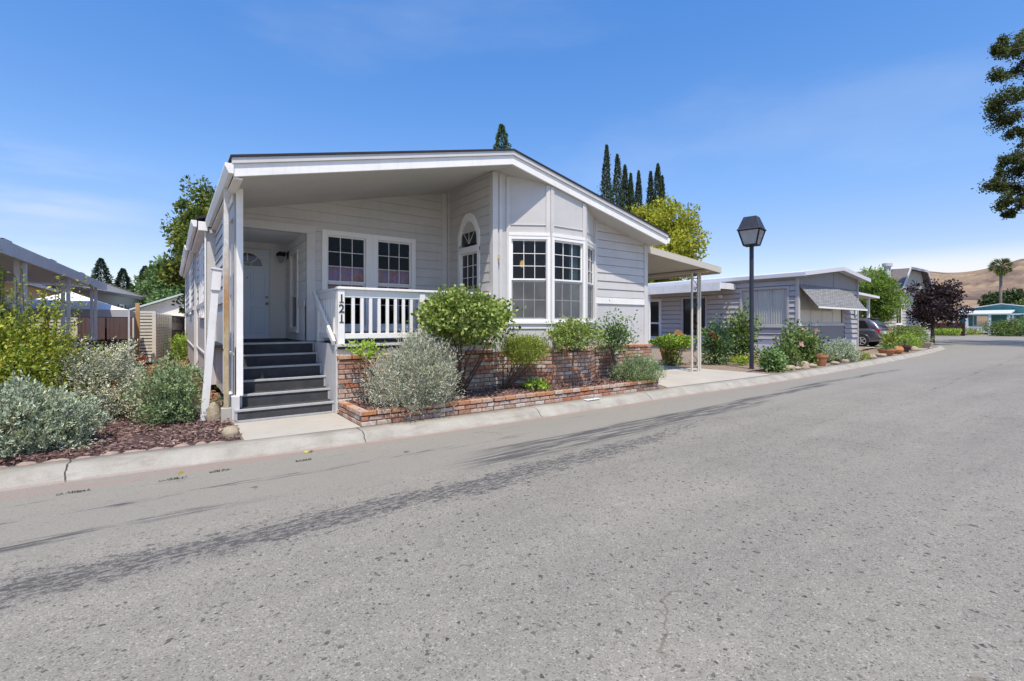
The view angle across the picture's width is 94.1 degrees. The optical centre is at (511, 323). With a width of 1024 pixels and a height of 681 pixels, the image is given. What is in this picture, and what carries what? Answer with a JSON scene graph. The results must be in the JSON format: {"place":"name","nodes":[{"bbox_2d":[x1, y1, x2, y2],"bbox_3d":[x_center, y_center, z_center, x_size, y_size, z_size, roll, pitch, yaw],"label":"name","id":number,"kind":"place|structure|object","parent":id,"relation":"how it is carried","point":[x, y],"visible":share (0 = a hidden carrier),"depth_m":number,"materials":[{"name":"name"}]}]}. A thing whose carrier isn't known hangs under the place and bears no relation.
{"place":"outdoors","nodes":[
{"label":"outdoors","id":0,"kind":"place"},
{"bbox_2d":[1,282,58,360],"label":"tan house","id":1,"kind":"structure","parent":0,"point":[31,289],"depth_m":21.70,"materials":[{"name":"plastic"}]},
{"bbox_2d":[29,283,145,309],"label":"grey house","id":2,"kind":"structure","parent":0,"point":[112,295],"depth_m":37.17,"materials":[{"name":"plastic"}]},
{"bbox_2d":[99,356,216,405],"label":"bark path","id":3,"kind":"structure","parent":0,"point":[170,359],"depth_m":13.91,"materials":[{"name":"brown wood"}]},
{"bbox_2d":[135,303,139,355],"bbox_3d":[-11.876,0.410,15.111,0.110,2.080,0.110,0,0,-36],"label":"timber post","id":4,"kind":"object","parent":3,"relation":"on","point":[137,320],"visible":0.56,"depth_m":15.07,"materials":[{"name":"brown wood"}]},
{"bbox_2d":[86,359,218,406],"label":"leaf litter","id":5,"kind":"object","parent":3,"relation":"on","point":[188,361],"visible":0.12,"depth_m":12.32,"materials":[{"name":"brown plant"}]},
{"bbox_2d":[234,413,359,439],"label":"path","id":6,"kind":"structure","parent":0,"point":[252,430],"depth_m":6.59,"materials":[{"name":"concrete"}]},
{"bbox_2d":[5,343,935,439],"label":"yard","id":7,"kind":"structure","parent":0,"point":[687,356],"depth_m":16.47,"materials":[{"name":"soil"}]},
{"bbox_2d":[27,311,171,363],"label":"fence","id":8,"kind":"structure","parent":7,"relation":"on","point":[155,331],"depth_m":15.65,"materials":[{"name":"beige wood"}]},
{"bbox_2d":[78,318,104,347],"bbox_3d":[-13.317,0.520,15.097,0.640,1.660,0.065,0,0,-36],"label":"door","id":9,"kind":"structure","parent":8,"relation":"in","point":[84,326],"depth_m":15.05,"materials":[{"name":"brown wood"}]},
{"bbox_2d":[107,318,131,362],"bbox_3d":[-12.760,0.520,15.496,0.630,1.660,0.065,0,0,-36],"label":"door","id":10,"kind":"structure","parent":8,"relation":"in","point":[118,327],"depth_m":15.46,"materials":[{"name":"brown wood"}]},
{"bbox_2d":[0,398,242,466],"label":"mulch bed","id":11,"kind":"object","parent":7,"relation":"on","point":[136,442],"visible":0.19,"depth_m":5.66,"materials":[{"name":"brown wood"}]},
{"bbox_2d":[0,261,64,375],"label":"shrub","id":12,"kind":"object","parent":11,"relation":"on","point":[17,294],"visible":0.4,"depth_m":6.74,"materials":[{"name":"green plant"}]},
{"bbox_2d":[0,366,121,457],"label":"juniper","id":13,"kind":"object","parent":11,"relation":"on","point":[25,402],"visible":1,"depth_m":5.17,"materials":[{"name":"plant"}]},
{"bbox_2d":[0,249,122,425],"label":"shrub","id":14,"kind":"object","parent":11,"relation":"on","point":[31,360],"visible":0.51,"depth_m":6.42,"materials":[{"name":"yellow plant"}]},
{"bbox_2d":[40,336,151,421],"bbox_3d":[-6.062,0.866,6.936,1.451,1.364,1.430,0,0,-36],"label":"artemisia","id":15,"kind":"object","parent":11,"relation":"on","point":[119,404],"visible":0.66,"depth_m":6.80,"materials":[{"name":"green plant"}]},
{"bbox_2d":[121,346,204,427],"bbox_3d":[-4.824,0.931,6.670,1.067,1.226,1.268,0,0,-36],"label":"rosemary","id":16,"kind":"object","parent":11,"relation":"on","point":[164,404],"visible":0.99,"depth_m":6.52,"materials":[{"name":"green plant"}]},
{"bbox_2d":[200,267,222,420],"bbox_3d":[-4.347,0.315,6.885,0.282,2.237,0.152,0,0,-36],"label":"white post","id":17,"kind":"object","parent":11,"relation":"on","point":[214,296],"visible":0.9,"depth_m":6.83,"materials":[{"name":"paint"}]},
{"bbox_2d":[205,402,220,421],"bbox_3d":[-4.249,1.316,6.780,0.198,0.407,0.243,0,0,-36],"label":"rock","id":18,"kind":"object","parent":11,"relation":"on","point":[213,412],"visible":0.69,"depth_m":6.71,"materials":[{"name":"beige stone"}]},
{"bbox_2d":[221,427,238,438],"bbox_3d":[-3.502,1.384,5.928,0.193,0.157,0.191,0,0,-36],"label":"rock","id":19,"kind":"object","parent":11,"relation":"on","point":[230,431],"visible":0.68,"depth_m":5.87,"materials":[{"name":"beige stone"}]},
{"bbox_2d":[167,331,187,360],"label":"shrub","id":20,"kind":"object","parent":7,"relation":"on","point":[179,342],"visible":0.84,"depth_m":17.44,"materials":[{"name":"green plant"}]},
{"bbox_2d":[170,316,184,357],"bbox_3d":[-14.196,0.565,20.271,0.086,1.730,2.750,0,0,-25],"label":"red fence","id":21,"kind":"object","parent":7,"relation":"on","point":[180,324],"visible":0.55,"depth_m":20.25,"materials":[{"name":"brown wood"}]},
{"bbox_2d":[179,149,669,422],"bbox_3d":[-4.907,-0.874,15.461,9.460,4.647,16.745,0,0,-36],"label":"mobile home","id":22,"kind":"object","parent":7,"relation":"on","point":[319,259],"visible":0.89,"depth_m":9.31,"materials":[{"name":"grey paint"}]},
{"bbox_2d":[188,269,193,314],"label":"window","id":23,"kind":"structure","parent":22,"relation":"in","point":[190,283],"depth_m":15.07,"materials":[{"name":"plastic"}]},
{"bbox_2d":[197,249,200,318],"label":"window","id":24,"kind":"structure","parent":22,"relation":"in","point":[200,249],"depth_m":11.37,"materials":[{"name":"plastic"}]},
{"bbox_2d":[199,243,203,317],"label":"window","id":25,"kind":"structure","parent":22,"relation":"in","point":[202,250],"depth_m":10.24,"materials":[{"name":"plastic"}]},
{"bbox_2d":[243,248,269,337],"bbox_3d":[-5.565,-0.624,10.021,0.849,1.889,0.145,0,0,-36],"label":"front door","id":26,"kind":"structure","parent":22,"relation":"in","point":[256,263],"depth_m":10.13,"materials":[{"name":"paint"}]},
{"bbox_2d":[288,249,298,332],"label":"window","id":27,"kind":"structure","parent":22,"relation":"in","point":[295,329],"depth_m":9.90,"materials":[{"name":"plastic"}]},
{"bbox_2d":[322,229,370,331],"bbox_3d":[-3.258,-0.805,9.352,0.960,1.950,0.208,0,0,-36],"label":"window","id":28,"kind":"structure","parent":22,"relation":"in","point":[332,276],"depth_m":9.40,"materials":[{"name":"plastic"}]},
{"bbox_2d":[372,235,415,331],"bbox_3d":[-2.465,-0.805,9.920,0.950,1.950,0.208,0,0,-36],"label":"window","id":29,"kind":"structure","parent":22,"relation":"in","point":[382,278],"depth_m":9.94,"materials":[{"name":"plastic"}]},
{"bbox_2d":[458,246,479,311],"bbox_3d":[-0.877,-0.685,9.832,0.128,1.680,0.890,0,0,-36],"label":"window","id":30,"kind":"structure","parent":22,"relation":"in","point":[468,259],"depth_m":9.87,"materials":[{"name":"plastic"}]},
{"bbox_2d":[458,213,479,250],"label":"arched window","id":31,"kind":"structure","parent":22,"relation":"in","point":[473,237],"depth_m":9.80,"materials":[{"name":"plastic"}]},
{"bbox_2d":[508,236,551,323],"bbox_3d":[0.339,-0.840,9.295,0.772,1.710,0.505,0,0,-36],"label":"window","id":32,"kind":"structure","parent":22,"relation":"in","point":[530,292],"depth_m":9.32,"materials":[{"name":"plastic"}]},
{"bbox_2d":[552,237,585,323],"bbox_3d":[1.103,-0.840,9.677,0.930,1.710,0.238,0,0,-36],"label":"window","id":33,"kind":"structure","parent":22,"relation":"in","point":[568,296],"depth_m":9.72,"materials":[{"name":"plastic"}]},
{"bbox_2d":[579,242,595,323],"bbox_3d":[1.675,-0.840,10.321,0.770,1.710,0.592,0,0,-36],"label":"window","id":34,"kind":"structure","parent":22,"relation":"in","point":[590,286],"depth_m":10.46,"materials":[{"name":"plastic"}]},
{"bbox_2d":[337,344,651,414],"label":"brick wall","id":35,"kind":"structure","parent":7,"relation":"on","point":[556,368],"depth_m":9.25,"materials":[{"name":"red brick"}]},
{"bbox_2d":[339,379,658,426],"bbox_3d":[0.461,1.337,8.992,6.992,0.236,1.107,0,0,-36],"label":"brick planter","id":36,"kind":"object","parent":7,"relation":"on","point":[357,415],"visible":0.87,"depth_m":7.67,"materials":[{"name":"red brick"}]},
{"bbox_2d":[345,375,657,415],"bbox_3d":[0.283,1.250,8.898,6.420,0.060,1.100,0,0,-36],"label":"mulch bed","id":37,"kind":"object","parent":36,"relation":"in","point":[514,391],"visible":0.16,"depth_m":8.56,"materials":[{"name":"brown wood"}]},
{"bbox_2d":[341,337,387,402],"bbox_3d":[-2.243,0.756,7.327,0.718,1.078,0.634,0,0,31],"label":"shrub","id":38,"kind":"object","parent":37,"relation":"on","point":[370,354],"visible":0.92,"depth_m":7.25,"materials":[{"name":"green plant"}]},
{"bbox_2d":[354,319,465,419],"bbox_3d":[-1.526,0.687,7.240,1.751,1.550,1.399,0,0,-36],"label":"lavender bush","id":39,"kind":"object","parent":37,"relation":"on","point":[404,359],"visible":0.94,"depth_m":7.00,"materials":[{"name":"grey plant"}]},
{"bbox_2d":[406,283,525,393],"bbox_3d":[-0.789,0.314,8.009,2.074,1.977,1.773,0,0,-1],"label":"umbrella tree","id":40,"kind":"object","parent":37,"relation":"on","point":[489,317],"visible":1,"depth_m":7.69,"materials":[{"name":"green plant"}]},
{"bbox_2d":[499,330,554,388],"bbox_3d":[0.238,0.704,8.793,0.951,1.180,1.065,0,0,39],"label":"broom plant","id":41,"kind":"object","parent":37,"relation":"on","point":[523,348],"visible":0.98,"depth_m":8.64,"materials":[{"name":"green plant"}]},
{"bbox_2d":[519,377,552,390],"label":"green plant","id":42,"kind":"object","parent":37,"relation":"on","point":[540,384],"visible":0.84,"depth_m":8.81,"materials":[{"name":"green plant"}]},
{"bbox_2d":[544,314,610,385],"bbox_3d":[1.168,0.556,9.299,1.289,1.470,1.463,0,0,42],"label":"standard tree","id":43,"kind":"object","parent":37,"relation":"on","point":[587,331],"visible":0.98,"depth_m":9.14,"materials":[{"name":"green plant"}]},
{"bbox_2d":[593,300,638,378],"bbox_3d":[2.261,0.393,10.390,1.019,1.817,1.005,0,0,9],"label":"open tree","id":44,"kind":"object","parent":37,"relation":"on","point":[613,344],"visible":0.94,"depth_m":10.24,"materials":[{"name":"green plant"}]},
{"bbox_2d":[606,350,667,386],"bbox_3d":[2.707,0.983,10.242,1.573,0.793,1.060,0,0,-36],"label":"sage clump","id":45,"kind":"object","parent":37,"relation":"on","point":[646,368],"visible":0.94,"depth_m":10.13,"materials":[{"name":"green plant"}]},
{"bbox_2d":[648,333,696,360],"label":"shrub","id":46,"kind":"object","parent":7,"relation":"on","point":[678,341],"visible":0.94,"depth_m":16.04,"materials":[{"name":"green plant"}]},
{"bbox_2d":[660,344,684,365],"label":"shrub","id":47,"kind":"object","parent":7,"relation":"on","point":[672,358],"visible":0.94,"depth_m":15.96,"materials":[{"name":"green plant"}]},
{"bbox_2d":[693,307,740,364],"bbox_3d":[7.028,0.474,16.475,1.588,2.090,1.311,0,0,30],"label":"rose bush","id":48,"kind":"object","parent":7,"relation":"on","point":[715,343],"visible":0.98,"depth_m":16.35,"materials":[{"name":"green plant"}]},
{"bbox_2d":[718,297,765,361],"bbox_3d":[8.340,0.295,17.502,1.705,2.449,1.556,0,0,-14],"label":"rose bush","id":49,"kind":"object","parent":7,"relation":"on","point":[741,328],"visible":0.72,"depth_m":17.27,"materials":[{"name":"green plant"}]},
{"bbox_2d":[727,352,756,365],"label":"yellow flowers","id":50,"kind":"object","parent":7,"relation":"on","point":[739,359],"visible":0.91,"depth_m":16.08,"materials":[{"name":"green plant"}]},
{"bbox_2d":[737,215,766,368],"bbox_3d":[7.490,-0.930,14.894,0.704,4.760,0.704,0,0,42],"label":"street lamp","id":51,"kind":"object","parent":7,"relation":"on","point":[751,230],"visible":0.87,"depth_m":14.83,"materials":[{"name":"metal"}]},
{"bbox_2d":[648,267,879,352],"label":"neighbour house","id":52,"kind":"structure","parent":7,"relation":"on","point":[827,299],"depth_m":23.72,"materials":[{"name":"grey wood"}]},
{"bbox_2d":[651,299,661,338],"bbox_3d":[8.248,-0.225,27.981,0.070,2.350,1.300,0,0,-36],"label":"screen door","id":53,"kind":"structure","parent":52,"relation":"in","point":[656,307],"depth_m":27.79,"materials":[{"name":"white glass"}]},
{"bbox_2d":[681,296,707,334],"bbox_3d":[9.845,-0.350,25.742,0.100,2.160,1.560,0,0,-36],"label":"side door","id":54,"kind":"structure","parent":52,"relation":"in","point":[685,301],"depth_m":25.99,"materials":[{"name":"grey"}]},
{"bbox_2d":[740,286,789,327],"bbox_3d":[12.022,-0.745,22.732,0.205,1.910,2.340,0,0,-36],"label":"window","id":55,"kind":"structure","parent":52,"relation":"in","point":[770,302],"depth_m":22.58,"materials":[{"name":"grey"}]},
{"bbox_2d":[799,286,844,325],"bbox_3d":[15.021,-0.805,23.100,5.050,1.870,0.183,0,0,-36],"label":"window","id":56,"kind":"structure","parent":52,"relation":"in","point":[808,310],"depth_m":22.71,"materials":[{"name":"grey paint"}]},
{"bbox_2d":[754,342,792,372],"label":"garden bush","id":57,"kind":"object","parent":7,"relation":"on","point":[773,360],"visible":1,"depth_m":13.90,"materials":[{"name":"green plant"}]},
{"bbox_2d":[762,335,805,366],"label":"garden bush","id":58,"kind":"object","parent":7,"relation":"on","point":[786,348],"visible":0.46,"depth_m":14.99,"materials":[{"name":"green plant"}]},
{"bbox_2d":[778,317,821,349],"bbox_3d":[10.979,0.636,18.343,1.948,1.732,1.608,0,0,-36],"label":"rose bush","id":59,"kind":"object","parent":7,"relation":"on","point":[790,329],"visible":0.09,"depth_m":18.09,"materials":[{"name":"green plant"}]},
{"bbox_2d":[762,319,838,366],"bbox_3d":[9.784,0.670,16.253,2.197,1.671,1.748,0,0,-25],"label":"rose bush","id":60,"kind":"object","parent":7,"relation":"on","point":[806,344],"visible":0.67,"depth_m":16.01,"materials":[{"name":"green plant"}]},
{"bbox_2d":[813,354,828,365],"bbox_3d":[10.345,1.240,15.991,0.480,0.360,0.475,0,0,-36],"label":"flower pot","id":61,"kind":"object","parent":7,"relation":"on","point":[823,358],"visible":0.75,"depth_m":15.82,"materials":[{"name":"ceramic"}]},
{"bbox_2d":[816,336,864,362],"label":"lavender bush","id":62,"kind":"object","parent":7,"relation":"on","point":[843,350],"visible":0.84,"depth_m":17.23,"materials":[{"name":"green plant"}]},
{"bbox_2d":[858,264,911,323],"bbox_3d":[25.377,-1.337,33.383,3.554,5.586,4.523,0,0,-36],"label":"tree","id":63,"kind":"object","parent":7,"relation":"on","point":[885,305],"visible":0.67,"depth_m":32.41,"materials":[{"name":"green plant"}]},
{"bbox_2d":[874,344,900,355],"bbox_3d":[16.504,1.142,20.897,0.913,0.557,0.835,0,0,-16],"label":"flower pot","id":64,"kind":"object","parent":7,"relation":"on","point":[889,351],"visible":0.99,"depth_m":20.79,"materials":[{"name":"ceramic"}]},
{"bbox_2d":[879,330,901,347],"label":"shrub","id":65,"kind":"object","parent":7,"relation":"on","point":[888,338],"visible":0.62,"depth_m":24.17,"materials":[{"name":"green plant"}]},
{"bbox_2d":[892,337,912,351],"bbox_3d":[19.369,1.045,23.554,0.975,0.750,0.823,0,0,-36],"label":"flower pot","id":66,"kind":"object","parent":7,"relation":"on","point":[907,347],"visible":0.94,"depth_m":23.39,"materials":[{"name":"green plant"}]},
{"bbox_2d":[888,325,928,344],"bbox_3d":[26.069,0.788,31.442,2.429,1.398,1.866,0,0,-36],"label":"hedge","id":67,"kind":"object","parent":7,"relation":"on","point":[904,328],"visible":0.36,"depth_m":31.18,"materials":[{"name":"green plant"}]},
{"bbox_2d":[899,329,925,347],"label":"shrub","id":68,"kind":"object","parent":7,"relation":"on","point":[914,339],"visible":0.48,"depth_m":25.70,"materials":[{"name":"green plant"}]},
{"bbox_2d":[0,335,1023,680],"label":"road","id":69,"kind":"structure","parent":0,"point":[864,523],"depth_m":3.26,"materials":[{"name":"grey asphalt"}]},
{"bbox_2d":[0,342,944,491],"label":"kerb","id":70,"kind":"structure","parent":69,"relation":"on","point":[40,474],"depth_m":6.08,"materials":[{"name":"concrete"}]},
{"bbox_2d":[622,164,629,210],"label":"cypress","id":71,"kind":"object","parent":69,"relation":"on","point":[625,181],"visible":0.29,"depth_m":57.76,"materials":[{"name":"green plant"}]},
{"bbox_2d":[645,171,654,208],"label":"cypress","id":72,"kind":"object","parent":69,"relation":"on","point":[649,191],"visible":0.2,"depth_m":56.84,"materials":[{"name":"green plant"}]},
{"bbox_2d":[649,162,663,208],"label":"cypress","id":73,"kind":"object","parent":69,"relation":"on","point":[657,191],"visible":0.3,"depth_m":55.83,"materials":[{"name":"green plant"}]},
{"bbox_2d":[857,263,933,338],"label":"house","id":74,"kind":"structure","parent":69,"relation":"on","point":[905,276],"depth_m":40.40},
{"bbox_2d":[896,322,964,335],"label":"wooden fence","id":75,"kind":"object","parent":69,"relation":"on","point":[942,326],"visible":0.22,"depth_m":58.63,"materials":[{"name":"brown wood"}]},
{"bbox_2d":[898,277,974,342],"bbox_3d":[30.306,-0.927,33.839,4.365,4.756,3.622,0,0,-20],"label":"plum tree","id":76,"kind":"object","parent":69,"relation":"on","point":[937,302],"visible":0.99,"depth_m":33.40,"materials":[{"name":"purple plant"}]},
{"bbox_2d":[930,328,961,335],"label":"hedge","id":77,"kind":"object","parent":69,"relation":"on","point":[945,330],"visible":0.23,"depth_m":55.78,"materials":[{"name":"green plant"}]},
{"bbox_2d":[971,28,1023,219],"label":"street tree","id":78,"kind":"object","parent":69,"relation":"on","point":[1001,49],"visible":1,"depth_m":33.75,"materials":[{"name":"green plant"}]},
{"bbox_2d":[979,318,1023,335],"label":"shrub","id":79,"kind":"object","parent":69,"relation":"on","point":[998,328],"visible":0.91,"depth_m":56.19,"materials":[{"name":"green plant"}]},
{"bbox_2d":[994,314,1023,336],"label":"shrub","id":80,"kind":"object","parent":69,"relation":"on","point":[1016,321],"visible":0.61,"depth_m":55.59,"materials":[{"name":"green plant"}]},
{"bbox_2d":[0,0,1023,303],"label":"sky","id":81,"kind":"structure","parent":0,"point":[853,131],"materials":[{"name":"blue"}]},
{"bbox_2d":[459,354,769,386],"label":"driveway","id":82,"kind":"structure","parent":0,"point":[677,376],"depth_m":12.91,"materials":[{"name":"concrete"}]},
{"bbox_2d":[648,247,721,371],"bbox_3d":[2.173,-0.256,16.437,3.310,3.353,8.800,0,0,-36],"label":"carport","id":83,"kind":"object","parent":82,"relation":"on","point":[662,264],"visible":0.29,"depth_m":13.84,"materials":[{"name":"beige metal"}]},
{"bbox_2d":[626,173,637,214],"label":"cypress","id":84,"kind":"object","parent":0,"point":[630,199],"visible":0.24,"depth_m":56.81,"materials":[{"name":"green plant"}]},
{"bbox_2d":[634,170,643,213],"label":"cypress","id":85,"kind":"object","parent":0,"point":[638,191],"visible":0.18,"depth_m":59.81,"materials":[{"name":"green plant"}]},
{"bbox_2d":[624,191,711,282],"bbox_3d":[12.869,-4.829,41.263,7.939,12.584,8.330,0,0,-36],"label":"yellow tree","id":86,"kind":"object","parent":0,"point":[682,235],"visible":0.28,"depth_m":39.31,"materials":[{"name":"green plant"}]},
{"bbox_2d":[857,345,931,349],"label":"driveway","id":87,"kind":"structure","parent":0,"point":[867,346],"depth_m":27.70,"materials":[{"name":"concrete"}]},
{"bbox_2d":[859,318,890,346],"bbox_3d":[20.900,0.555,30.244,1.920,1.750,4.690,0,0,-36],"label":"parked car","id":88,"kind":"object","parent":87,"relation":"on","point":[870,329],"visible":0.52,"depth_m":28.44,"materials":[{"name":"paint"}]},
{"bbox_2d":[917,334,935,347],"bbox_3d":[23.413,1.004,26.851,1.058,0.832,0.879,0,0,22],"label":"flower pot","id":89,"kind":"object","parent":87,"relation":"on","point":[926,344],"visible":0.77,"depth_m":26.71,"materials":[{"name":"pink stone"}]},
{"bbox_2d":[860,259,1023,324],"bbox_3d":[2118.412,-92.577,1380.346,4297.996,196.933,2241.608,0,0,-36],"label":"hills","id":90,"kind":"structure","parent":0,"point":[976,284],"depth_m":850.12,"materials":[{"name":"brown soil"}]},
{"bbox_2d":[965,334,1023,335],"bbox_3d":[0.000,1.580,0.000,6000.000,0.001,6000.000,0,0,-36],"label":"ground","id":91,"kind":"structure","parent":0,"point":[981,335],"depth_m":60.60,"materials":[{"name":"beige concrete"}]},
{"bbox_2d":[91,257,116,286],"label":"conifer","id":92,"kind":"object","parent":91,"relation":"on","point":[105,272],"visible":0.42,"depth_m":74.84,"materials":[{"name":"green plant"}]},
{"bbox_2d":[114,268,134,289],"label":"conifer","id":93,"kind":"object","parent":91,"relation":"on","point":[118,281],"visible":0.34,"depth_m":77.71,"materials":[{"name":"green plant"}]},
{"bbox_2d":[126,257,157,304],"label":"broad tree","id":94,"kind":"object","parent":91,"relation":"on","point":[145,276],"visible":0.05,"depth_m":46.38,"materials":[{"name":"green plant"}]},
{"bbox_2d":[129,293,184,340],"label":"white house","id":95,"kind":"structure","parent":91,"relation":"on","point":[164,306],"depth_m":38.01,"materials":[{"name":"paint"}]},
{"bbox_2d":[133,252,183,302],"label":"broad tree","id":96,"kind":"object","parent":91,"relation":"on","point":[159,290],"visible":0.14,"depth_m":44.02,"materials":[{"name":"green plant"}]},
{"bbox_2d":[154,175,215,315],"bbox_3d":[-20.978,-4.595,34.670,8.167,12.328,7.867,0,0,-36],"label":"tree","id":97,"kind":"object","parent":91,"relation":"on","point":[170,270],"visible":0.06,"depth_m":32.76,"materials":[{"name":"green plant"}]},
{"bbox_2d":[493,123,511,148],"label":"redwood","id":98,"kind":"object","parent":91,"relation":"on","point":[501,132],"visible":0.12,"depth_m":49.89,"materials":[{"name":"green plant"}]},
{"bbox_2d":[597,144,616,203],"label":"cypress","id":99,"kind":"object","parent":91,"relation":"on","point":[606,187],"visible":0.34,"depth_m":54.77,"materials":[{"name":"green plant"}]},
{"bbox_2d":[611,153,624,207],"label":"cypress","id":100,"kind":"object","parent":91,"relation":"on","point":[617,189],"visible":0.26,"depth_m":55.72,"materials":[{"name":"green plant"}]},
{"bbox_2d":[965,327,986,334],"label":"shrub","id":101,"kind":"object","parent":91,"relation":"on","point":[974,331],"visible":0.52,"depth_m":62.66,"materials":[{"name":"green plant"}]},
{"bbox_2d":[953,303,1023,334],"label":"teal house","id":102,"kind":"structure","parent":91,"relation":"on","point":[996,312],"depth_m":66.23,"materials":[{"name":"plastic"}]},
{"bbox_2d":[977,287,1023,305],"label":"round tree","id":103,"kind":"object","parent":91,"relation":"on","point":[1010,297],"visible":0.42,"depth_m":101.27,"materials":[{"name":"green plant"}]},
{"bbox_2d":[987,258,1013,302],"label":"palm tree","id":104,"kind":"object","parent":91,"relation":"on","point":[1000,270],"visible":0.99,"depth_m":85.26,"materials":[{"name":"green plant"}]},
{"label":"driveway","id":105,"kind":"structure","parent":0,"visible":0},
{"bbox_2d":[0,238,106,383],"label":"carport","id":106,"kind":"object","parent":105,"relation":"on","point":[38,269],"visible":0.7,"depth_m":9.76,"materials":[{"name":"metal"}]},
{"bbox_2d":[0,292,134,365],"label":"canopy tent","id":107,"kind":"object","parent":105,"relation":"on","point":[104,310],"visible":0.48,"depth_m":13.03,"materials":[{"name":"white fabric"}]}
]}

